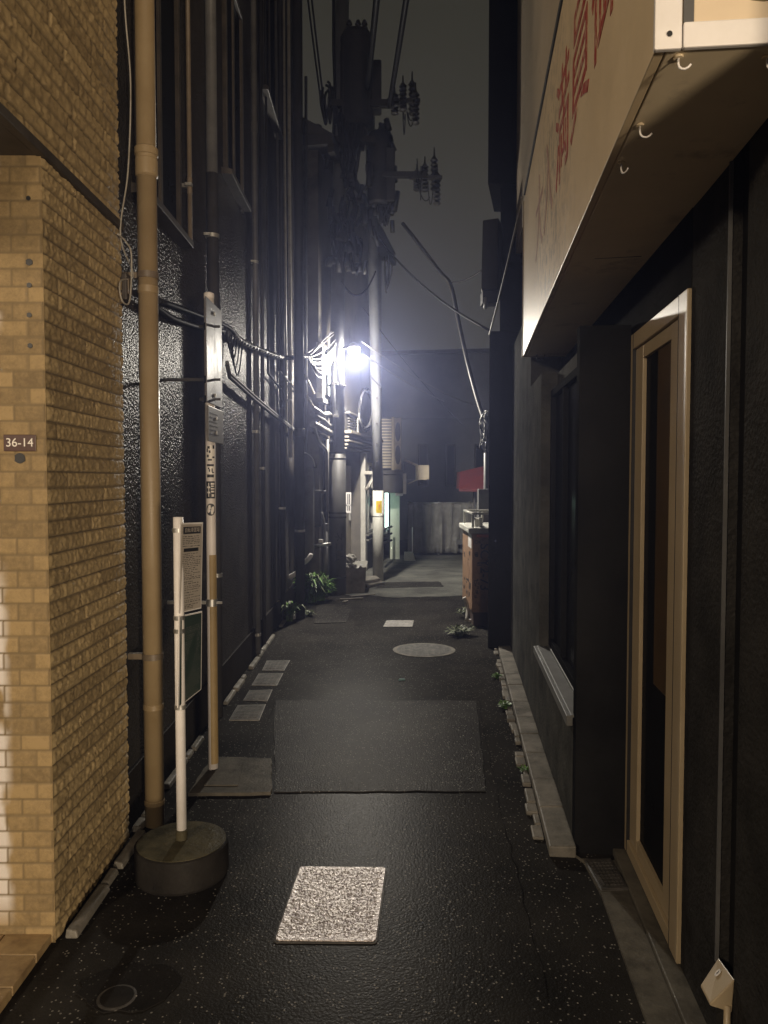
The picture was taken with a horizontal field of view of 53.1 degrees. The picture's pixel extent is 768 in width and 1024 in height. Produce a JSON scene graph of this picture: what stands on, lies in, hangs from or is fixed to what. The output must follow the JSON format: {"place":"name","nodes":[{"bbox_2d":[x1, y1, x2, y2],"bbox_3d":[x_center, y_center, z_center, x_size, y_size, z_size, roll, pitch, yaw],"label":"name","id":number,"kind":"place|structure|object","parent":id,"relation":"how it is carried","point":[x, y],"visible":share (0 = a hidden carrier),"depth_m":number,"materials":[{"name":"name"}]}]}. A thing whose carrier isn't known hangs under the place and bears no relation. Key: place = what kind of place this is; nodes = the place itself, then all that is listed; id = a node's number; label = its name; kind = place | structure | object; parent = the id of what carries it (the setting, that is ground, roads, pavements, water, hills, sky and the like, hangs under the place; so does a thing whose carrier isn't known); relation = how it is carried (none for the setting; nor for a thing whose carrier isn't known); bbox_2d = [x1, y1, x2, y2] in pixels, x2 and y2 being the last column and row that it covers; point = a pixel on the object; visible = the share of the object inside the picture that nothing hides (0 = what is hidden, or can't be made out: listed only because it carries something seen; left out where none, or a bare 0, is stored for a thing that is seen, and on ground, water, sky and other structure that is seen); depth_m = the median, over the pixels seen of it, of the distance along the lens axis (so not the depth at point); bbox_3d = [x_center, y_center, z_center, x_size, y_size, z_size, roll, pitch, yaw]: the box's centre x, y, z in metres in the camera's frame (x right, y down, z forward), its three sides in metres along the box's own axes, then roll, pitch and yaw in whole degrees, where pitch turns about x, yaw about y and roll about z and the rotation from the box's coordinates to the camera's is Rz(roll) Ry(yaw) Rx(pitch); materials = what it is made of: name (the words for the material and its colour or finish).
{"place":"outdoors","nodes":[
{"label":"outdoors","id":0,"kind":"place"},
{"bbox_2d":[204,764,242,785],"bbox_3d":[-0.793,1.319,3.863,0.172,0.006,0.279,0,2,0],"label":"utility cover","id":1,"kind":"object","parent":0,"point":[225,774],"depth_m":3.84,"materials":[{"name":"concrete"}]},
{"bbox_2d":[165,292,221,770],"bbox_3d":[-0.960,0.119,3.893,0.280,2.434,0.079,0,2,0],"label":"sign pole","id":2,"kind":"object","parent":1,"relation":"on","point":[211,602],"visible":0.87,"depth_m":3.88,"materials":[{"name":"metal"}]},
{"bbox_2d":[205,296,221,407],"bbox_3d":[-0.848,-0.787,3.852,0.011,0.503,0.335,0,2,1],"label":"sign board","id":3,"kind":"object","parent":2,"relation":"attached to","point":[213,315],"visible":1,"depth_m":3.83,"materials":[{"name":"metal"}]},
{"bbox_2d":[207,405,223,443],"bbox_3d":[-0.847,-0.436,3.884,0.011,0.173,0.330,0,2,1],"label":"sign board","id":4,"kind":"object","parent":2,"relation":"attached to","point":[215,423],"visible":1,"depth_m":3.86,"materials":[{"name":"metal"}]},
{"bbox_2d":[188,757,271,795],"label":"pavement","id":5,"kind":"structure","parent":0,"point":[255,777],"depth_m":3.78,"materials":[{"name":"concrete"}]},
{"bbox_2d":[0,540,645,1023],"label":"ground","id":6,"kind":"structure","parent":0,"point":[456,944],"depth_m":2.74,"materials":[{"name":"asphalt"}]},
{"bbox_2d":[0,934,51,1012],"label":"entrance floor","id":7,"kind":"structure","parent":6,"relation":"on","point":[21,955],"depth_m":2.37,"materials":[{"name":"tile"}]},
{"bbox_2d":[0,0,129,942],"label":"tiled building","id":8,"kind":"structure","parent":6,"relation":"on","point":[64,795],"depth_m":2.53,"materials":[{"name":"tile"}]},
{"bbox_2d":[3,435,35,450],"bbox_3d":[-1.145,-0.217,2.418,0.102,0.052,0.005,0,2,0],"label":"address plate","id":9,"kind":"object","parent":8,"relation":"attached to","point":[19,442],"visible":1,"depth_m":2.42,"materials":[{"name":"metal"}]},
{"bbox_2d":[117,0,133,304],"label":"loose cable","id":10,"kind":"object","parent":8,"relation":"attached to","point":[132,271],"visible":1,"depth_m":3.12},
{"bbox_2d":[96,984,136,1010],"bbox_3d":[-0.773,1.404,2.225,0.112,0.006,0.112,0,2,0],"label":"valve cover","id":11,"kind":"object","parent":6,"relation":"on","point":[115,997],"visible":1,"depth_m":2.22,"materials":[{"name":"metal"}]},
{"bbox_2d":[76,962,180,1012],"bbox_3d":[-0.759,1.404,2.275,0.303,0.004,0.227,0,2,0],"label":"road patch","id":12,"kind":"object","parent":6,"relation":"on","point":[154,985],"visible":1,"depth_m":2.29,"materials":[{"name":"asphalt"}]},
{"bbox_2d":[66,616,288,937],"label":"kerb","id":13,"kind":"structure","parent":6,"relation":"on","point":[79,923],"depth_m":3.02,"materials":[{"name":"concrete"}]},
{"bbox_2d":[134,517,228,895],"bbox_3d":[-0.772,0.698,2.912,0.352,1.359,0.352,0,2,0],"label":"sign stand","id":14,"kind":"object","parent":6,"relation":"on","point":[182,856],"visible":1,"depth_m":2.90,"materials":[{"name":"white rubber"}]},
{"bbox_2d":[115,0,295,830],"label":"stucco building","id":15,"kind":"structure","parent":6,"relation":"on","point":[182,265],"depth_m":4.61,"materials":[{"name":"paint"}]},
{"bbox_2d":[120,272,131,301],"bbox_3d":[-1.065,-0.920,3.152,0.050,0.110,0.060,0,2,0],"label":"junction box","id":16,"kind":"object","parent":15,"relation":"attached to","point":[125,291],"visible":0.59,"depth_m":3.12,"materials":[{"name":"brown metal"}]},
{"bbox_2d":[126,0,164,828],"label":"downpipe","id":17,"kind":"object","parent":15,"relation":"attached to","point":[146,276],"visible":1,"depth_m":3.24,"materials":[{"name":"brown plastic"}]},
{"bbox_2d":[131,0,193,247],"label":"window","id":18,"kind":"structure","parent":15,"relation":"in","point":[167,12],"depth_m":3.88,"materials":[{"name":"brown metal"}]},
{"bbox_2d":[182,0,192,238],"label":"conduit","id":19,"kind":"object","parent":15,"relation":"attached to","point":[188,185],"visible":0.94,"depth_m":4.17,"materials":[{"name":"metal"}]},
{"bbox_2d":[158,305,225,333],"bbox_3d":[-1.060,-1.073,4.310,0.034,0.214,1.555,0,2,0],"label":"black cable","id":20,"kind":"object","parent":15,"relation":"attached to","point":[163,312],"visible":0.66,"depth_m":3.92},
{"bbox_2d":[204,0,222,717],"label":"downpipe","id":21,"kind":"object","parent":15,"relation":"attached to","point":[211,234],"visible":0.67,"depth_m":4.71,"materials":[{"name":"metal"}]},
{"bbox_2d":[221,0,250,211],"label":"window","id":22,"kind":"structure","parent":15,"relation":"in","point":[232,170],"depth_m":5.52,"materials":[{"name":"brown metal"}]},
{"bbox_2d":[250,0,260,655],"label":"conduit","id":23,"kind":"object","parent":15,"relation":"attached to","point":[254,260],"visible":0.97,"depth_m":6.38,"materials":[{"name":"metal"}]},
{"bbox_2d":[225,364,293,431],"bbox_3d":[-1.050,-0.964,7.115,0.025,0.221,3.958,0,2,0],"label":"rail conduit","id":24,"kind":"object","parent":15,"relation":"attached to","point":[237,384],"visible":0.88,"depth_m":6.00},
{"bbox_2d":[294,364,294,545],"bbox_3d":[-1.019,-2.242,8.913,0.076,5.290,0.049,0,2,0],"label":"conduit","id":25,"kind":"object","parent":24,"relation":"attached to","point":[294,456],"visible":0.11,"depth_m":8.96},
{"bbox_2d":[225,361,294,428],"bbox_3d":[-1.050,-0.985,7.115,0.025,0.224,3.958,0,2,0],"label":"rail conduit","id":26,"kind":"object","parent":15,"relation":"attached to","point":[253,394],"visible":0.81,"depth_m":6.23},
{"bbox_2d":[258,0,265,645],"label":"conduit","id":27,"kind":"object","parent":15,"relation":"attached to","point":[262,382],"visible":0.97,"depth_m":6.76,"materials":[{"name":"metal"}]},
{"bbox_2d":[262,0,282,139],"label":"window","id":28,"kind":"structure","parent":15,"relation":"in","point":[269,89],"depth_m":7.30,"materials":[{"name":"glass"}]},
{"bbox_2d":[264,0,281,400],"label":"conduit","id":29,"kind":"object","parent":15,"relation":"attached to","point":[266,161],"visible":1,"depth_m":6.99,"materials":[{"name":"metal"}]},
{"bbox_2d":[277,0,285,620],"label":"downpipe","id":30,"kind":"object","parent":15,"relation":"attached to","point":[282,507],"visible":0.91,"depth_m":7.97,"materials":[{"name":"metal"}]},
{"bbox_2d":[275,1,293,388],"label":"conduit","id":31,"kind":"object","parent":15,"relation":"attached to","point":[278,252],"visible":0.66,"depth_m":7.70,"materials":[{"name":"metal"}]},
{"bbox_2d":[283,0,286,432],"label":"conduit","id":32,"kind":"object","parent":15,"relation":"attached to","point":[284,160],"visible":0.54,"depth_m":8.16,"materials":[{"name":"metal"}]},
{"bbox_2d":[287,0,291,457],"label":"conduit","id":33,"kind":"object","parent":15,"relation":"attached to","point":[289,217],"visible":0.99,"depth_m":8.62,"materials":[{"name":"metal"}]},
{"bbox_2d":[229,704,265,720],"bbox_3d":[-0.873,1.287,4.951,0.196,0.012,0.344,0,2,0],"label":"gutter lid","id":34,"kind":"object","parent":6,"relation":"on","point":[253,712],"visible":1,"depth_m":4.92,"materials":[{"name":"concrete"}]},
{"bbox_2d":[243,689,271,700],"bbox_3d":[-0.872,1.270,5.344,0.170,0.012,0.282,0,2,0],"label":"gutter lid","id":35,"kind":"object","parent":6,"relation":"on","point":[257,695],"visible":1,"depth_m":5.31,"materials":[{"name":"concrete"}]},
{"bbox_2d":[251,673,282,685],"bbox_3d":[-0.873,1.252,5.766,0.190,0.012,0.354,0,2,0],"label":"gutter lid","id":36,"kind":"object","parent":6,"relation":"on","point":[267,679],"visible":1,"depth_m":5.73,"materials":[{"name":"concrete"}]},
{"bbox_2d":[262,660,289,670],"bbox_3d":[-0.874,1.234,6.198,0.192,0.012,0.341,0,2,0],"label":"gutter lid","id":37,"kind":"object","parent":6,"relation":"on","point":[275,665],"visible":1,"depth_m":6.17,"materials":[{"name":"concrete"}]},
{"bbox_2d":[280,601,305,621],"bbox_3d":[-1.001,1.050,8.148,0.380,0.216,0.310,0,2,0],"label":"potted plant","id":38,"kind":"object","parent":6,"relation":"on","point":[290,610],"visible":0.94,"depth_m":8.11,"materials":[{"name":"green plant"}]},
{"bbox_2d":[293,0,304,618],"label":"downpipe","id":39,"kind":"object","parent":6,"relation":"on","point":[299,432],"visible":1,"depth_m":8.12,"materials":[{"name":"metal"}]},
{"bbox_2d":[292,572,333,602],"bbox_3d":[-0.899,0.911,9.399,0.651,0.387,0.480,0,2,0],"label":"potted plant","id":40,"kind":"object","parent":6,"relation":"on","point":[312,582],"visible":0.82,"depth_m":9.31,"materials":[{"name":"green plant"}]},
{"bbox_2d":[322,523,327,597],"bbox_3d":[-0.745,0.616,9.782,0.077,0.945,0.075,0,2,0],"label":"standpipe","id":41,"kind":"object","parent":6,"relation":"on","point":[325,559],"visible":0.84,"depth_m":9.75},
{"bbox_2d":[316,578,337,600],"bbox_3d":[-0.791,0.950,9.551,0.448,0.297,0.352,0,2,0],"label":"potted plant","id":42,"kind":"object","parent":6,"relation":"on","point":[321,596],"visible":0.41,"depth_m":9.51,"materials":[{"name":"green plant"}]},
{"bbox_2d":[274,866,386,943],"bbox_3d":[-0.174,1.381,2.732,0.371,0.011,0.496,0,2,0],"label":"access lid","id":43,"kind":"object","parent":6,"relation":"on","point":[333,905],"visible":1,"depth_m":2.69,"materials":[{"name":"stone"}]},
{"bbox_2d":[314,604,352,623],"bbox_3d":[-0.584,1.134,8.607,0.427,0.004,1.206,0,2,0],"label":"road patch","id":44,"kind":"object","parent":6,"relation":"on","point":[337,613],"visible":1,"depth_m":8.58,"materials":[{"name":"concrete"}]},
{"bbox_2d":[303,117,395,588],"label":"house","id":45,"kind":"structure","parent":6,"relation":"on","point":[358,451],"depth_m":11.15,"materials":[{"name":"metal"}]},
{"bbox_2d":[304,452,316,555],"bbox_3d":[-0.918,-0.099,9.623,0.145,1.287,0.262,0,2,0],"label":"meter hood","id":46,"kind":"object","parent":45,"relation":"attached to","point":[310,465],"visible":0.91,"depth_m":9.53,"materials":[{"name":"metal"}]},
{"bbox_2d":[304,76,306,452],"bbox_3d":[-0.959,-2.854,9.438,0.057,4.865,0.035,0,2,0],"label":"conduit","id":47,"kind":"object","parent":46,"relation":"attached to","point":[305,255],"visible":1,"depth_m":9.41,"materials":[{"name":"metal"}]},
{"bbox_2d":[314,490,330,547],"bbox_3d":[-0.782,0.083,9.677,0.246,0.723,0.230,0,2,0],"label":"gas meter","id":48,"kind":"object","parent":45,"relation":"attached to","point":[319,518],"visible":0.84,"depth_m":9.63,"materials":[{"name":"metal"}]},
{"bbox_2d":[316,342,346,411],"bbox_3d":[-0.696,-1.772,10.222,0.112,0.760,1.403,0,2,9],"label":"window","id":49,"kind":"structure","parent":45,"relation":"in","point":[321,398],"depth_m":9.64,"materials":[{"name":"glass"}]},
{"bbox_2d":[346,466,350,554],"bbox_3d":[-0.619,0.111,11.966,0.081,1.670,0.961,0,2,9],"label":"door","id":50,"kind":"structure","parent":45,"relation":"in","point":[348,468],"depth_m":12.23,"materials":[{"name":"metal"}]},
{"bbox_2d":[346,492,351,512],"bbox_3d":[-0.502,-0.136,10.969,0.073,0.290,0.170,0,2,0],"label":"vent cover","id":51,"kind":"object","parent":45,"relation":"attached to","point":[348,502],"visible":0.89,"depth_m":10.89,"materials":[{"name":"white paint"}]},
{"bbox_2d":[358,387,370,432],"bbox_3d":[-0.262,-1.582,11.948,0.089,0.708,1.468,0,2,9],"label":"cable coil","id":52,"kind":"object","parent":45,"relation":"hanging from","point":[366,429],"visible":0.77,"depth_m":11.56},
{"bbox_2d":[367,463,372,532],"bbox_3d":[-0.194,-0.261,13.295,0.070,1.160,1.217,0,2,9],"label":"window","id":53,"kind":"structure","parent":45,"relation":"in","point":[369,465],"depth_m":13.08,"materials":[{"name":"glass"}]},
{"bbox_2d":[382,417,402,473],"bbox_3d":[0.086,-1.155,13.862,0.503,1.078,0.437,0,2,0],"label":"condenser unit","id":54,"kind":"object","parent":45,"relation":"attached to","point":[391,443],"visible":0.78,"depth_m":13.66,"materials":[{"name":"metal"}]},
{"bbox_2d":[383,473,405,495],"bbox_3d":[0.143,-0.504,14.061,0.509,0.402,0.660,0,2,0],"label":"shop canopy","id":55,"kind":"object","parent":45,"relation":"attached to","point":[395,483],"visible":0.85,"depth_m":13.74,"materials":[{"name":"white paint"}]},
{"bbox_2d":[403,459,428,483],"bbox_3d":[0.601,-0.756,14.418,0.466,0.473,0.525,0,2,0],"label":"folded awning","id":56,"kind":"object","parent":55,"relation":"attached to","point":[413,470],"visible":0.98,"depth_m":14.18,"materials":[{"name":"fabric"}]},
{"bbox_2d":[274,700,485,792],"bbox_3d":[-0.056,1.309,4.445,1.364,0.004,1.528,0,2,0],"label":"road patch","id":57,"kind":"object","parent":6,"relation":"on","point":[374,746],"visible":1,"depth_m":4.31,"materials":[{"name":"asphalt"}]},
{"bbox_2d":[383,620,413,626],"bbox_3d":[0.154,1.158,7.996,0.334,0.011,0.365,0,2,0],"label":"access lid","id":58,"kind":"object","parent":6,"relation":"on","point":[398,623],"visible":1,"depth_m":7.98,"materials":[{"name":"metal"}]},
{"bbox_2d":[393,643,454,656],"bbox_3d":[0.353,1.212,6.763,0.550,0.008,0.550,0,2,0],"label":"manhole cover","id":59,"kind":"object","parent":6,"relation":"on","point":[424,650],"visible":1,"depth_m":6.72,"materials":[{"name":"metal"}]},
{"bbox_2d":[408,501,476,553],"bbox_3d":[1.218,0.325,15.312,1.490,1.060,0.310,0,2,0],"label":"tarpaulin fence","id":60,"kind":"object","parent":6,"relation":"on","point":[436,528],"visible":0.68,"depth_m":15.34,"materials":[{"name":"fabric"}]},
{"bbox_2d":[445,624,476,635],"bbox_3d":[0.750,1.137,7.407,0.359,0.105,0.256,0,2,-10],"label":"weed","id":61,"kind":"object","parent":6,"relation":"on","point":[459,630],"visible":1,"depth_m":7.38,"materials":[{"name":"green plant"}]},
{"bbox_2d":[459,523,487,625],"bbox_3d":[1.102,0.646,8.305,0.490,1.009,1.000,0,2,0],"label":"graffiti cabinet","id":62,"kind":"object","parent":6,"relation":"on","point":[475,569],"visible":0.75,"depth_m":7.84,"materials":[{"name":"metal"}]},
{"bbox_2d":[463,509,488,527],"bbox_3d":[1.112,0.066,8.260,0.430,0.152,0.860,0,2,0],"label":"wire basket","id":63,"kind":"object","parent":62,"relation":"on","point":[477,522],"visible":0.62,"depth_m":8.01,"materials":[{"name":"metal"}]},
{"bbox_2d":[484,416,488,488],"bbox_3d":[1.221,-0.014,9.208,0.060,2.252,0.058,0,2,0],"label":"standpipe","id":64,"kind":"object","parent":6,"relation":"on","point":[486,470],"visible":0.27,"depth_m":9.16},
{"bbox_2d":[401,222,483,424],"bbox_3d":[0.775,-2.526,9.970,0.127,2.976,1.991,-1,3,-29],"label":"power cable","id":65,"kind":"object","parent":64,"relation":"attached to","point":[454,300],"visible":0.94,"depth_m":9.70,"materials":[{"name":"rubber"}]},
{"bbox_2d":[477,489,488,522],"bbox_3d":[1.202,0.024,9.109,0.180,0.593,0.131,0,2,0],"label":"meter box","id":66,"kind":"object","parent":64,"relation":"attached to","point":[482,498],"visible":0.27,"depth_m":9.04,"materials":[{"name":"metal"}]},
{"bbox_2d":[479,410,488,452],"bbox_3d":[1.187,-0.956,9.118,0.135,0.511,0.122,0,2,0],"label":"cable knot","id":67,"kind":"object","parent":64,"relation":"attached to","point":[482,433],"visible":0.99,"depth_m":9.10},
{"bbox_2d":[479,700,547,997],"bbox_3d":[0.555,1.337,3.781,0.029,0.001,3.128,0,2,3],"label":"road seam","id":68,"kind":"object","parent":6,"relation":"on","point":[516,866],"visible":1,"depth_m":2.86,"materials":[{"name":"asphalt"}]},
{"bbox_2d":[493,646,575,857],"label":"kerb","id":69,"kind":"structure","parent":6,"relation":"on","point":[543,794],"depth_m":3.86,"materials":[{"name":"concrete"}]},
{"bbox_2d":[511,0,767,1023],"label":"shop building","id":70,"kind":"structure","parent":6,"relation":"on","point":[639,584],"depth_m":2.52,"materials":[{"name":"black concrete"}]},
{"bbox_2d":[533,367,576,725],"bbox_3d":[0.861,0.092,3.745,0.118,1.500,1.327,0,2,5],"label":"window","id":71,"kind":"structure","parent":70,"relation":"in","point":[555,660],"depth_m":3.85,"materials":[{"name":"black glass"}]},
{"bbox_2d":[522,0,767,360],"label":"shop sign","id":72,"kind":"object","parent":70,"relation":"attached to","point":[652,116],"visible":0.99,"depth_m":2.07,"materials":[{"name":"brown metal"}]},
{"bbox_2d":[489,196,522,334],"bbox_3d":[0.901,-1.781,5.803,0.014,0.564,1.738,0,2,1],"label":"stay wire","id":73,"kind":"object","parent":72,"relation":"attached to","point":[518,214],"visible":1,"depth_m":5.55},
{"bbox_2d":[624,288,691,963],"bbox_3d":[0.959,0.341,2.710,0.060,2.030,0.846,0,2,6],"label":"door","id":74,"kind":"structure","parent":70,"relation":"in","point":[661,348],"depth_m":2.64,"materials":[{"name":"beige metal"}]},
{"bbox_2d":[701,959,733,1023],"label":"outlet cover","id":75,"kind":"object","parent":70,"relation":"attached to","point":[717,985],"visible":1,"depth_m":1.89,"materials":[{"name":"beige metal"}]},
{"bbox_2d":[302,0,500,350],"label":"sky","id":76,"kind":"structure","parent":0,"point":[445,45],"materials":[{"name":"grey"}]},
{"bbox_2d":[345,555,462,597],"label":"pavement","id":77,"kind":"structure","parent":0,"point":[446,571],"depth_m":11.99,"materials":[{"name":"concrete"}]},
{"bbox_2d":[346,561,367,593],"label":"concrete block","id":78,"kind":"structure","parent":77,"relation":"on","point":[355,576],"depth_m":10.10,"materials":[{"name":"grey concrete"}]},
{"bbox_2d":[316,0,419,595],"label":"utility pole","id":79,"kind":"object","parent":77,"relation":"on","point":[354,106],"visible":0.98,"depth_m":9.68,"materials":[{"name":"concrete"}]},
{"bbox_2d":[158,297,336,377],"bbox_3d":[-0.963,-1.603,6.744,0.267,1.162,6.233,0,2,4],"label":"cable bundle","id":80,"kind":"object","parent":79,"relation":"attached to","point":[236,336],"visible":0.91,"depth_m":5.63,"materials":[{"name":"rubber"}]},
{"bbox_2d":[307,0,319,93],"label":"power cable","id":81,"kind":"object","parent":79,"relation":"attached to","point":[313,46],"visible":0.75,"depth_m":9.71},
{"bbox_2d":[311,0,325,113],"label":"power cable","id":82,"kind":"object","parent":79,"relation":"attached to","point":[317,48],"visible":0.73,"depth_m":9.71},
{"bbox_2d":[309,421,332,435],"bbox_3d":[-0.737,-1.025,9.489,0.125,0.138,1.012,0,2,9],"label":"duct pipe","id":83,"kind":"object","parent":79,"relation":"attached to","point":[324,429],"visible":0.85,"depth_m":9.18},
{"bbox_2d":[310,412,332,427],"bbox_3d":[-0.737,-1.125,9.487,0.102,0.144,1.010,0,2,9],"label":"duct pipe","id":84,"kind":"object","parent":79,"relation":"attached to","point":[325,422],"visible":0.98,"depth_m":9.20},
{"bbox_2d":[310,406,332,417],"bbox_3d":[-0.737,-1.214,9.485,0.102,0.110,1.009,0,2,9],"label":"duct pipe","id":85,"kind":"object","parent":79,"relation":"attached to","point":[321,413],"visible":0.98,"depth_m":9.18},
{"bbox_2d":[310,428,332,443],"bbox_3d":[-0.737,-0.932,9.493,0.102,0.161,1.011,0,2,9],"label":"duct pipe","id":86,"kind":"object","parent":79,"relation":"attached to","point":[324,436],"visible":0.69,"depth_m":9.26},
{"bbox_2d":[321,439,328,493],"bbox_3d":[-0.719,-0.556,9.392,0.044,0.671,0.270,0,2,10],"label":"conduit","id":87,"kind":"object","parent":86,"relation":"attached to","point":[327,447],"visible":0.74,"depth_m":9.48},
{"bbox_2d":[313,425,328,511],"bbox_3d":[-0.739,-0.489,9.038,0.036,1.008,0.667,0,2,9],"label":"conduit","id":88,"kind":"object","parent":87,"relation":"attached to","point":[326,465],"visible":1,"depth_m":9.30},
{"bbox_2d":[342,343,359,354],"bbox_3d":[-0.434,-2.104,9.920,0.246,0.155,0.148,0,2,0],"label":"street lamp","id":89,"kind":"object","parent":79,"relation":"attached to","point":[353,348],"visible":1,"depth_m":9.87,"materials":[{"name":"metal"}]},
{"bbox_2d":[364,0,379,90],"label":"power cable","id":90,"kind":"object","parent":79,"relation":"attached to","point":[374,22],"visible":1,"depth_m":8.56,"materials":[{"name":"rubber"}]},
{"bbox_2d":[387,0,408,108],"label":"power cable","id":91,"kind":"object","parent":79,"relation":"attached to","point":[404,11],"visible":1,"depth_m":8.18,"materials":[{"name":"rubber"}]},
{"bbox_2d":[380,240,489,330],"bbox_3d":[0.492,-2.787,9.142,0.024,1.894,3.482,-1,3,-18],"label":"power cable","id":92,"kind":"object","parent":79,"relation":"attached to","point":[441,300],"visible":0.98,"depth_m":8.81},
{"bbox_2d":[366,576,383,587],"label":"step slab","id":93,"kind":"structure","parent":77,"relation":"on","point":[373,581],"depth_m":10.81,"materials":[{"name":"concrete"}]},
{"bbox_2d":[390,493,399,558],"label":"lit pillar","id":94,"kind":"structure","parent":77,"relation":"on","point":[395,524],"depth_m":14.42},
{"bbox_2d":[362,116,441,580],"bbox_3d":[0.257,-2.416,11.025,1.139,6.899,0.379,0,2,4],"label":"utility pole","id":95,"kind":"object","parent":77,"relation":"on","point":[381,197],"visible":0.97,"depth_m":10.95,"materials":[{"name":"concrete"}]},
{"bbox_2d":[376,581,442,587],"bbox_3d":[0.343,1.033,10.924,1.014,0.004,0.613,0,2,-6],"label":"road patch","id":96,"kind":"object","parent":77,"relation":"on","point":[410,584],"visible":0.89,"depth_m":10.93,"materials":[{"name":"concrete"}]},
{"bbox_2d":[404,527,415,560],"bbox_3d":[0.474,0.591,14.236,0.216,0.620,0.218,0,2,0],"label":"marker post","id":97,"kind":"object","parent":77,"relation":"on","point":[408,556],"visible":1,"depth_m":14.15,"materials":[{"name":"metal"}]},
{"bbox_2d":[456,466,483,517],"bbox_3d":[1.644,0.038,13.213,0.807,1.811,1.000,0,2,0],"label":"sign","id":98,"kind":"object","parent":77,"relation":"on","point":[470,480],"visible":0.53,"depth_m":12.89,"materials":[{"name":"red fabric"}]},
{"bbox_2d":[382,348,489,539],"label":"building","id":99,"kind":"structure","parent":0,"point":[440,439],"depth_m":18.98,"materials":[{"name":"grey metal"}]},
{"bbox_2d":[418,444,427,485],"bbox_3d":[0.966,-1.156,18.970,0.250,1.048,0.116,0,2,0],"label":"window","id":100,"kind":"structure","parent":99,"relation":"in","point":[422,448],"depth_m":18.90,"materials":[{"name":"grey glass"}]},
{"bbox_2d":[445,444,455,485],"bbox_3d":[1.638,-1.156,18.970,0.248,1.048,0.116,0,2,0],"label":"window","id":101,"kind":"structure","parent":99,"relation":"in","point":[450,449],"depth_m":18.91,"materials":[{"name":"grey glass"}]},
{"bbox_2d":[474,444,483,467],"bbox_3d":[2.352,-1.156,18.970,0.246,1.048,0.116,0,2,0],"label":"window","id":102,"kind":"structure","parent":99,"relation":"in","point":[478,455],"depth_m":18.90,"materials":[{"name":"grey glass"}]},
{"bbox_2d":[488,0,522,647],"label":"corner building","id":103,"kind":"structure","parent":0,"point":[502,111],"depth_m":6.72,"materials":[{"name":"paint"}]},
{"bbox_2d":[480,218,501,309],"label":"wall unit","id":104,"kind":"structure","parent":103,"relation":"attached to","point":[491,278],"depth_m":6.52,"materials":[{"name":"black metal"}]},
{"bbox_2d":[576,855,681,1023],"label":"pavement","id":105,"kind":"structure","parent":0,"point":[653,996],"depth_m":2.39,"materials":[{"name":"concrete"}]},
{"bbox_2d":[584,858,628,890],"bbox_3d":[0.837,1.368,2.901,0.109,0.022,0.236,0,2,0],"label":"floor grate","id":106,"kind":"object","parent":105,"relation":"on","point":[606,874],"visible":1,"depth_m":2.88,"materials":[{"name":"metal"}]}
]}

